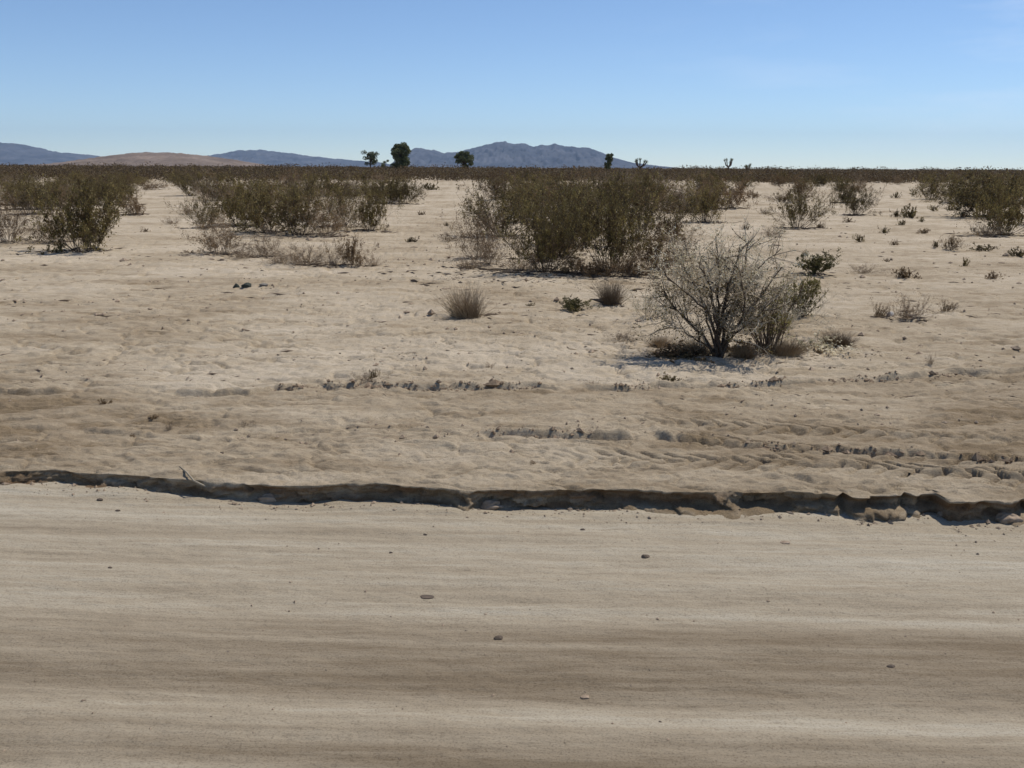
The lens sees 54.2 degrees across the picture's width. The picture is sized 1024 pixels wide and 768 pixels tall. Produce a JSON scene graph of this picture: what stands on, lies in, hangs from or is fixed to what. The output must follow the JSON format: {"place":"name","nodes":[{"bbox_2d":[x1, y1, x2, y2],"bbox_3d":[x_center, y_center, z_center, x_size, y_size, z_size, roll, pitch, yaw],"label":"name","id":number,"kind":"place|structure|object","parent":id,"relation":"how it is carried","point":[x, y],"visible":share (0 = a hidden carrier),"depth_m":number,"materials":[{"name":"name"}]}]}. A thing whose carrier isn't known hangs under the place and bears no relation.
{"place":"outdoors","nodes":[
{"label":"outdoors","id":0,"kind":"place"},
{"bbox_2d":[0,142,100,165],"bbox_3d":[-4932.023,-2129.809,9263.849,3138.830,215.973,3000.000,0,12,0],"label":"mountain range","id":1,"kind":"structure","parent":0,"point":[15,154],"depth_m":8827.77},
{"bbox_2d":[40,152,273,166],"bbox_3d":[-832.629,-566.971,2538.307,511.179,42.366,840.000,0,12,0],"label":"brown hill","id":2,"kind":"structure","parent":0,"point":[161,158],"depth_m":2339.05,"materials":[{"name":"soil"}]},
{"bbox_2d":[208,149,388,166],"bbox_3d":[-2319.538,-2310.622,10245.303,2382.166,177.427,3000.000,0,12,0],"label":"mountain range","id":3,"kind":"structure","parent":0,"point":[265,157],"depth_m":9653.68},
{"bbox_2d":[0,481,1023,767],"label":"dirt road","id":4,"kind":"structure","parent":0,"point":[686,645],"depth_m":3.71,"materials":[{"name":"soil"}]},
{"bbox_2d":[0,482,1017,542],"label":"ledge crumbs","id":5,"kind":"object","parent":4,"relation":"on","point":[889,521],"visible":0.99,"depth_m":5.04,"materials":[{"name":"soil"}]},
{"bbox_2d":[3,510,1021,758],"bbox_3d":[-0.006,0.903,3.788,9.005,0.096,3.427,0,12,0],"label":"road grit","id":6,"kind":"object","parent":4,"relation":"on","point":[465,630],"visible":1,"depth_m":3.69,"materials":[{"name":"soil"}]},
{"bbox_2d":[0,168,1023,526],"bbox_3d":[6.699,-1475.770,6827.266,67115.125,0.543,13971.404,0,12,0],"label":"ground","id":7,"kind":"structure","parent":0,"point":[654,460],"depth_m":7.80,"materials":[{"name":"sand"}]},
{"bbox_2d":[0,187,56,242],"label":"desert shrub","id":8,"kind":"object","parent":7,"relation":"on","point":[8,219],"visible":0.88,"depth_m":21.32,"materials":[{"name":"brown plant"}]},
{"bbox_2d":[0,171,68,213],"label":"creosote bush","id":9,"kind":"object","parent":7,"relation":"on","point":[28,185],"visible":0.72,"depth_m":33.65,"materials":[{"name":"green plant"}]},
{"bbox_2d":[8,200,70,243],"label":"dry shrub","id":10,"kind":"object","parent":7,"relation":"on","point":[38,226],"visible":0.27,"depth_m":21.16,"materials":[{"name":"brown plant"}]},
{"bbox_2d":[14,172,135,254],"bbox_3d":[-8.361,-3.175,19.100,2.166,1.716,2.931,-3,13,-13],"label":"creosote bush","id":11,"kind":"object","parent":7,"relation":"on","point":[88,224],"visible":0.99,"depth_m":18.99,"materials":[{"name":"green plant"}]},
{"bbox_2d":[62,174,120,204],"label":"creosote bush","id":12,"kind":"object","parent":7,"relation":"on","point":[86,181],"visible":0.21,"depth_m":43.03,"materials":[{"name":"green plant"}]},
{"bbox_2d":[88,174,130,211],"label":"creosote bush","id":13,"kind":"object","parent":7,"relation":"on","point":[98,189],"visible":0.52,"depth_m":35.36,"materials":[{"name":"green plant"}]},
{"bbox_2d":[111,181,146,204],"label":"creosote bush","id":14,"kind":"object","parent":7,"relation":"on","point":[125,197],"visible":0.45,"depth_m":44.20,"materials":[{"name":"green plant"}]},
{"bbox_2d":[118,191,146,214],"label":"desert shrub","id":15,"kind":"object","parent":7,"relation":"on","point":[138,208],"visible":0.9,"depth_m":33.60,"materials":[{"name":"brown plant"}]},
{"bbox_2d":[163,195,229,227],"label":"creosote bush","id":16,"kind":"object","parent":7,"relation":"on","point":[196,204],"visible":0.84,"depth_m":26.64,"materials":[{"name":"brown plant"}]},
{"bbox_2d":[162,166,230,195],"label":"creosote bush","id":17,"kind":"object","parent":7,"relation":"on","point":[185,189],"visible":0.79,"depth_m":55.65,"materials":[{"name":"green plant"}]},
{"bbox_2d":[181,168,229,200],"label":"dry shrub","id":18,"kind":"object","parent":7,"relation":"on","point":[208,196],"visible":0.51,"depth_m":49.46,"materials":[{"name":"brown plant"}]},
{"bbox_2d":[170,209,272,255],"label":"desert shrub","id":19,"kind":"object","parent":7,"relation":"on","point":[223,238],"visible":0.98,"depth_m":18.62,"materials":[{"name":"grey plant"}]},
{"bbox_2d":[187,169,290,225],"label":"creosote bush","id":20,"kind":"object","parent":7,"relation":"on","point":[232,207],"visible":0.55,"depth_m":27.87,"materials":[{"name":"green plant"}]},
{"bbox_2d":[221,242,271,259],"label":"dry shrub","id":21,"kind":"object","parent":7,"relation":"on","point":[242,254],"visible":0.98,"depth_m":18.06,"materials":[{"name":"brown plant"}]},
{"bbox_2d":[230,222,293,257],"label":"dry shrub","id":22,"kind":"object","parent":7,"relation":"on","point":[259,251],"visible":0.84,"depth_m":18.41,"materials":[{"name":"brown plant"}]},
{"bbox_2d":[228,179,336,233],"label":"creosote bush","id":23,"kind":"object","parent":7,"relation":"on","point":[261,201],"visible":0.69,"depth_m":24.52,"materials":[{"name":"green plant"}]},
{"bbox_2d":[260,247,326,263],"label":"dry shrub","id":24,"kind":"object","parent":7,"relation":"on","point":[277,258],"visible":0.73,"depth_m":16.92,"materials":[{"name":"brown plant"}]},
{"bbox_2d":[240,170,357,235],"bbox_3d":[-5.351,-4.323,24.244,2.737,1.718,2.272,4,13,19],"label":"creosote bush","id":25,"kind":"object","parent":7,"relation":"on","point":[295,199],"visible":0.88,"depth_m":23.94,"materials":[{"name":"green plant"}]},
{"bbox_2d":[268,233,338,265],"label":"dry shrub","id":26,"kind":"object","parent":7,"relation":"on","point":[301,259],"visible":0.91,"depth_m":16.64,"materials":[{"name":"brown plant"}]},
{"bbox_2d":[305,245,349,266],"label":"dry shrub","id":27,"kind":"object","parent":7,"relation":"on","point":[330,262],"visible":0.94,"depth_m":16.50,"materials":[{"name":"brown plant"}]},
{"bbox_2d":[300,167,355,195],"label":"creosote bush","id":28,"kind":"object","parent":7,"relation":"on","point":[327,178],"visible":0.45,"depth_m":54.88,"materials":[{"name":"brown plant"}]},
{"bbox_2d":[283,183,374,235],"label":"desert shrub","id":29,"kind":"object","parent":7,"relation":"on","point":[339,226],"visible":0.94,"depth_m":23.73,"materials":[{"name":"brown plant"}]},
{"bbox_2d":[316,178,379,226],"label":"creosote bush","id":30,"kind":"object","parent":7,"relation":"on","point":[340,199],"visible":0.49,"depth_m":27.52,"materials":[{"name":"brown plant"}]},
{"bbox_2d":[324,225,378,266],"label":"desert shrub","id":31,"kind":"object","parent":7,"relation":"on","point":[347,256],"visible":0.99,"depth_m":16.41,"materials":[{"name":"brown plant"}]},
{"bbox_2d":[361,150,378,167],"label":"tree","id":32,"kind":"object","parent":7,"relation":"on","point":[371,157],"visible":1,"depth_m":224.41,"materials":[{"name":"green plant"}]},
{"bbox_2d":[343,180,404,230],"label":"creosote bush","id":33,"kind":"object","parent":7,"relation":"on","point":[367,214],"visible":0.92,"depth_m":25.62,"materials":[{"name":"green plant"}]},
{"bbox_2d":[343,175,426,203],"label":"creosote bush","id":34,"kind":"object","parent":7,"relation":"on","point":[379,188],"visible":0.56,"depth_m":47.53,"materials":[{"name":"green plant"}]},
{"bbox_2d":[358,168,425,200],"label":"creosote bush","id":35,"kind":"object","parent":7,"relation":"on","point":[404,179],"visible":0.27,"depth_m":49.85,"materials":[{"name":"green plant"}]},
{"bbox_2d":[390,142,410,169],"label":"tree","id":36,"kind":"object","parent":7,"relation":"on","point":[400,152],"visible":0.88,"depth_m":184.44,"materials":[{"name":"green plant"}]},
{"bbox_2d":[386,176,427,203],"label":"creosote bush","id":37,"kind":"object","parent":7,"relation":"on","point":[403,190],"visible":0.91,"depth_m":46.51,"materials":[{"name":"green plant"}]},
{"bbox_2d":[454,151,474,169],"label":"tree","id":38,"kind":"object","parent":7,"relation":"on","point":[464,158],"visible":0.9,"depth_m":204.17,"materials":[{"name":"green plant"}]},
{"bbox_2d":[434,280,498,321],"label":"grass tuft","id":39,"kind":"object","parent":7,"relation":"on","point":[464,308],"visible":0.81,"depth_m":10.88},
{"bbox_2d":[451,248,493,268],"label":"dry shrub","id":40,"kind":"object","parent":7,"relation":"on","point":[465,265],"visible":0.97,"depth_m":16.30,"materials":[{"name":"brown plant"}]},
{"bbox_2d":[440,181,527,258],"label":"desert shrub","id":41,"kind":"object","parent":7,"relation":"on","point":[479,230],"visible":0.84,"depth_m":17.95,"materials":[{"name":"brown plant"}]},
{"bbox_2d":[480,500,503,509],"bbox_3d":[-0.101,0.623,5.090,0.126,0.066,0.060,0,12,0],"label":"earth clod","id":42,"kind":"object","parent":7,"relation":"on","point":[490,505],"visible":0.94,"depth_m":5.08,"materials":[{"name":"soil"}]},
{"bbox_2d":[459,231,527,265],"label":"desert shrub","id":43,"kind":"object","parent":7,"relation":"on","point":[488,246],"visible":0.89,"depth_m":16.75,"materials":[{"name":"brown plant"}]},
{"bbox_2d":[440,168,550,236],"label":"creosote bush","id":44,"kind":"object","parent":7,"relation":"on","point":[511,211],"visible":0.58,"depth_m":23.77,"materials":[{"name":"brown plant"}]},
{"bbox_2d":[469,166,523,198],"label":"desert shrub","id":45,"kind":"object","parent":7,"relation":"on","point":[495,188],"visible":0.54,"depth_m":51.54,"materials":[{"name":"brown plant"}]},
{"bbox_2d":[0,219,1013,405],"bbox_3d":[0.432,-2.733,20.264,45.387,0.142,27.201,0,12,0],"label":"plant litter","id":46,"kind":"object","parent":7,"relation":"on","point":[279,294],"visible":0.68,"depth_m":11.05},
{"bbox_2d":[461,245,553,270],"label":"dry shrub","id":47,"kind":"object","parent":7,"relation":"on","point":[524,266],"visible":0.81,"depth_m":15.96,"materials":[{"name":"brown plant"}]},
{"bbox_2d":[0,161,1023,183],"bbox_3d":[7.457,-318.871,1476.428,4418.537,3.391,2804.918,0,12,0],"label":"scrub","id":48,"kind":"object","parent":7,"relation":"on","point":[875,174],"visible":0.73,"depth_m":121.72,"materials":[{"name":"green plant"}]},
{"bbox_2d":[0,202,1023,323],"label":"leaf litter","id":49,"kind":"object","parent":7,"relation":"on","point":[570,273],"visible":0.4,"depth_m":19.39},
{"bbox_2d":[487,170,566,191],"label":"creosote bush","id":50,"kind":"object","parent":7,"relation":"on","point":[521,182],"visible":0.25,"depth_m":55.82,"materials":[{"name":"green plant"}]},
{"bbox_2d":[498,178,565,219],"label":"creosote bush","id":51,"kind":"object","parent":7,"relation":"on","point":[525,194],"visible":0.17,"depth_m":30.38,"materials":[{"name":"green plant"}]},
{"bbox_2d":[461,177,607,272],"bbox_3d":[0.293,-2.487,15.646,2.190,1.544,1.655,-1,12,-4],"label":"creosote bush","id":52,"kind":"object","parent":7,"relation":"on","point":[541,247],"visible":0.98,"depth_m":15.41,"materials":[{"name":"green plant"}]},
{"bbox_2d":[504,224,586,261],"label":"desert shrub","id":53,"kind":"object","parent":7,"relation":"on","point":[547,248],"visible":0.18,"depth_m":17.46,"materials":[{"name":"brown plant"}]},
{"bbox_2d":[513,194,604,258],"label":"creosote bush","id":54,"kind":"object","parent":7,"relation":"on","point":[573,224],"visible":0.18,"depth_m":18.35,"materials":[{"name":"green plant"}]},
{"bbox_2d":[535,250,599,274],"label":"desert shrub","id":55,"kind":"object","parent":7,"relation":"on","point":[565,270],"visible":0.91,"depth_m":15.39,"materials":[{"name":"brown plant"}]},
{"bbox_2d":[506,167,642,246],"bbox_3d":[1.037,-3.555,20.802,2.440,1.860,2.761,-9,16,-38],"label":"creosote bush","id":56,"kind":"object","parent":7,"relation":"on","point":[560,196],"visible":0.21,"depth_m":20.82,"materials":[{"name":"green plant"}]},
{"bbox_2d":[556,294,601,312],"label":"green shrub","id":57,"kind":"object","parent":7,"relation":"on","point":[573,306],"visible":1,"depth_m":11.44,"materials":[{"name":"green plant"}]},
{"bbox_2d":[265,262,920,293],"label":"clump litter","id":58,"kind":"object","parent":7,"relation":"on","point":[464,268],"visible":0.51,"depth_m":15.22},
{"bbox_2d":[574,252,623,277],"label":"desert shrub","id":59,"kind":"object","parent":7,"relation":"on","point":[597,270],"visible":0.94,"depth_m":15.24,"materials":[{"name":"brown plant"}]},
{"bbox_2d":[585,277,638,305],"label":"grass tuft","id":60,"kind":"object","parent":7,"relation":"on","point":[609,297],"visible":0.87,"depth_m":12.03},
{"bbox_2d":[587,168,643,205],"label":"creosote bush","id":61,"kind":"object","parent":7,"relation":"on","point":[610,179],"visible":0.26,"depth_m":40.70,"materials":[{"name":"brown plant"}]},
{"bbox_2d":[274,370,972,391],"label":"soil crumbs","id":62,"kind":"object","parent":7,"relation":"on","point":[493,383],"visible":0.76,"depth_m":7.40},
{"bbox_2d":[558,167,691,272],"bbox_3d":[1.624,-2.570,15.889,1.899,1.846,2.288,-3,13,-15],"label":"creosote bush","id":63,"kind":"object","parent":7,"relation":"on","point":[618,231],"visible":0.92,"depth_m":15.58,"materials":[{"name":"green plant"}]},
{"bbox_2d":[600,179,652,210],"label":"creosote bush","id":64,"kind":"object","parent":7,"relation":"on","point":[629,185],"visible":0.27,"depth_m":39.71,"materials":[{"name":"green plant"}]},
{"bbox_2d":[599,246,658,276],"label":"desert shrub","id":65,"kind":"object","parent":7,"relation":"on","point":[627,265],"visible":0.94,"depth_m":15.03,"materials":[{"name":"brown plant"}]},
{"bbox_2d":[603,174,702,240],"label":"creosote bush","id":66,"kind":"object","parent":7,"relation":"on","point":[645,198],"visible":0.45,"depth_m":22.38,"materials":[{"name":"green plant"}]},
{"bbox_2d":[625,168,683,200],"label":"creosote bush","id":67,"kind":"object","parent":7,"relation":"on","point":[649,184],"visible":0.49,"depth_m":49.66,"materials":[{"name":"green plant"}]},
{"bbox_2d":[615,219,697,269],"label":"desert shrub","id":68,"kind":"object","parent":7,"relation":"on","point":[651,252],"visible":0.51,"depth_m":15.85,"materials":[{"name":"brown plant"}]},
{"bbox_2d":[624,282,689,319],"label":"dry bush","id":69,"kind":"object","parent":7,"relation":"on","point":[636,307],"visible":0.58,"depth_m":10.86,"materials":[{"name":"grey plant"}]},
{"bbox_2d":[643,333,679,347],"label":"grass tuft","id":70,"kind":"object","parent":7,"relation":"on","point":[658,342],"visible":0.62,"depth_m":9.14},
{"bbox_2d":[638,205,704,239],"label":"desert shrub","id":71,"kind":"object","parent":7,"relation":"on","point":[678,226],"visible":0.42,"depth_m":22.72,"materials":[{"name":"brown plant"}]},
{"bbox_2d":[645,339,716,362],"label":"shrub","id":72,"kind":"object","parent":7,"relation":"on","point":[668,353],"visible":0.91,"depth_m":8.55,"materials":[{"name":"brown plant"}]},
{"bbox_2d":[657,227,704,261],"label":"desert shrub","id":73,"kind":"object","parent":7,"relation":"on","point":[689,240],"visible":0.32,"depth_m":17.45,"materials":[{"name":"brown plant"}]},
{"bbox_2d":[657,334,717,355],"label":"grass tuft","id":74,"kind":"object","parent":7,"relation":"on","point":[703,348],"visible":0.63,"depth_m":8.67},
{"bbox_2d":[654,241,725,312],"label":"dry bush","id":75,"kind":"object","parent":7,"relation":"on","point":[689,306],"visible":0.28,"depth_m":11.38,"materials":[{"name":"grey plant"}]},
{"bbox_2d":[659,173,730,221],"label":"creosote bush","id":76,"kind":"object","parent":7,"relation":"on","point":[706,207],"visible":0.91,"depth_m":30.80,"materials":[{"name":"green plant"}]},
{"bbox_2d":[673,168,738,192],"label":"creosote bush","id":77,"kind":"object","parent":7,"relation":"on","point":[707,176],"visible":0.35,"depth_m":59.50,"materials":[{"name":"green plant"}]},
{"bbox_2d":[627,212,812,357],"bbox_3d":[1.806,-0.845,8.578,1.606,1.318,1.111,0,12,0],"label":"dry bush","id":78,"kind":"object","parent":7,"relation":"on","point":[720,321],"visible":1,"depth_m":8.52,"materials":[{"name":"grey plant"}]},
{"bbox_2d":[687,167,768,208],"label":"desert shrub","id":79,"kind":"object","parent":7,"relation":"on","point":[739,193],"visible":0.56,"depth_m":42.02,"materials":[{"name":"brown plant"}]},
{"bbox_2d":[658,236,801,289],"bbox_3d":[3.057,-1.592,13.449,1.607,0.833,1.834,-8,15,-35],"label":"dry bush","id":80,"kind":"object","parent":7,"relation":"on","point":[733,267],"visible":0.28,"depth_m":13.44,"materials":[{"name":"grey plant"}]},
{"bbox_2d":[719,341,766,359],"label":"grass tuft","id":81,"kind":"object","parent":7,"relation":"on","point":[746,353],"visible":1,"depth_m":8.57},
{"bbox_2d":[711,335,775,356],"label":"shrub","id":82,"kind":"object","parent":7,"relation":"on","point":[740,343],"visible":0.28,"depth_m":8.83,"materials":[{"name":"brown plant"}]},
{"bbox_2d":[477,426,1019,463],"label":"rut crumbs","id":83,"kind":"object","parent":7,"relation":"on","point":[976,457],"visible":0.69,"depth_m":5.80,"materials":[{"name":"soil"}]},
{"bbox_2d":[718,272,808,353],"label":"dry bush","id":84,"kind":"object","parent":7,"relation":"on","point":[783,325],"visible":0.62,"depth_m":8.77,"materials":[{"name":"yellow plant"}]},
{"bbox_2d":[719,261,842,341],"bbox_3d":[2.627,-0.862,10.145,1.121,0.885,1.479,0,12,0],"label":"dry bush","id":85,"kind":"object","parent":7,"relation":"on","point":[796,314],"visible":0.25,"depth_m":9.95,"materials":[{"name":"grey plant"}]},
{"bbox_2d":[756,336,826,357],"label":"grass tuft","id":86,"kind":"object","parent":7,"relation":"on","point":[787,350],"visible":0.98,"depth_m":8.66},
{"bbox_2d":[776,171,825,202],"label":"desert shrub","id":87,"kind":"object","parent":7,"relation":"on","point":[798,187],"visible":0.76,"depth_m":49.82,"materials":[{"name":"brown plant"}]},
{"bbox_2d":[763,180,842,228],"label":"creosote bush","id":88,"kind":"object","parent":7,"relation":"on","point":[797,211],"visible":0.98,"depth_m":28.13,"materials":[{"name":"green plant"}]},
{"bbox_2d":[780,271,829,316],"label":"dry bush","id":89,"kind":"object","parent":7,"relation":"on","point":[811,291],"visible":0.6,"depth_m":10.92,"materials":[{"name":"grey plant"}]},
{"bbox_2d":[794,248,841,275],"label":"green shrub","id":90,"kind":"object","parent":7,"relation":"on","point":[814,266],"visible":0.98,"depth_m":15.16,"materials":[{"name":"green plant"}]},
{"bbox_2d":[781,330,861,356],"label":"shrub","id":91,"kind":"object","parent":7,"relation":"on","point":[818,347],"visible":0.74,"depth_m":8.98,"materials":[{"name":"brown plant"}]},
{"bbox_2d":[813,329,861,346],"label":"grass tuft","id":92,"kind":"object","parent":7,"relation":"on","point":[845,341],"visible":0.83,"depth_m":9.18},
{"bbox_2d":[831,181,860,201],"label":"creosote bush","id":93,"kind":"object","parent":7,"relation":"on","point":[843,191],"visible":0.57,"depth_m":49.91,"materials":[{"name":"green plant"}]},
{"bbox_2d":[841,183,886,214],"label":"creosote bush","id":94,"kind":"object","parent":7,"relation":"on","point":[854,204],"visible":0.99,"depth_m":36.69,"materials":[{"name":"green plant"}]},
{"bbox_2d":[885,290,956,320],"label":"dry shrub","id":95,"kind":"object","parent":7,"relation":"on","point":[908,311],"visible":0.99,"depth_m":10.81,"materials":[{"name":"brown plant"}]},
{"bbox_2d":[909,172,957,199],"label":"creosote bush","id":96,"kind":"object","parent":7,"relation":"on","point":[929,189],"visible":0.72,"depth_m":54.68,"materials":[{"name":"green plant"}]},
{"bbox_2d":[939,230,970,250],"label":"desert shrub","id":97,"kind":"object","parent":7,"relation":"on","point":[951,241],"visible":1,"depth_m":20.41,"materials":[{"name":"brown plant"}]},
{"bbox_2d":[920,168,1005,202],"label":"creosote bush","id":98,"kind":"object","parent":7,"relation":"on","point":[952,176],"visible":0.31,"depth_m":50.89,"materials":[{"name":"green plant"}]},
{"bbox_2d":[909,168,1023,216],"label":"creosote bush","id":99,"kind":"object","parent":7,"relation":"on","point":[963,199],"visible":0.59,"depth_m":35.55,"materials":[{"name":"green plant"}]},
{"bbox_2d":[946,172,1023,235],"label":"creosote bush","id":100,"kind":"object","parent":7,"relation":"on","point":[1010,215],"visible":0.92,"depth_m":25.21,"materials":[{"name":"green plant"}]},
{"bbox_2d":[963,213,1010,237],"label":"dry shrub","id":101,"kind":"object","parent":7,"relation":"on","point":[988,232],"visible":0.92,"depth_m":24.78,"materials":[{"name":"brown plant"}]},
{"bbox_2d":[978,169,1023,202],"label":"creosote bush","id":102,"kind":"object","parent":7,"relation":"on","point":[1012,179],"visible":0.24,"depth_m":49.59,"materials":[{"name":"green plant"}]},
{"bbox_2d":[995,512,1023,523],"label":"earth clod","id":103,"kind":"object","parent":7,"relation":"on","point":[1004,518],"visible":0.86,"depth_m":4.92,"materials":[{"name":"soil"}]},
{"bbox_2d":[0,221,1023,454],"bbox_3d":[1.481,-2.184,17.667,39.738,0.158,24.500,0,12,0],"label":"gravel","id":104,"kind":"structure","parent":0,"point":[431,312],"depth_m":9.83,"materials":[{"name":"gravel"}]},
{"bbox_2d":[0,0,1023,169],"label":"sky","id":105,"kind":"structure","parent":0,"point":[899,84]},
{"bbox_2d":[388,141,673,168],"bbox_3d":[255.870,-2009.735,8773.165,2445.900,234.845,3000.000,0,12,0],"label":"mountain range","id":106,"kind":"structure","parent":0,"point":[505,154],"depth_m":7974.49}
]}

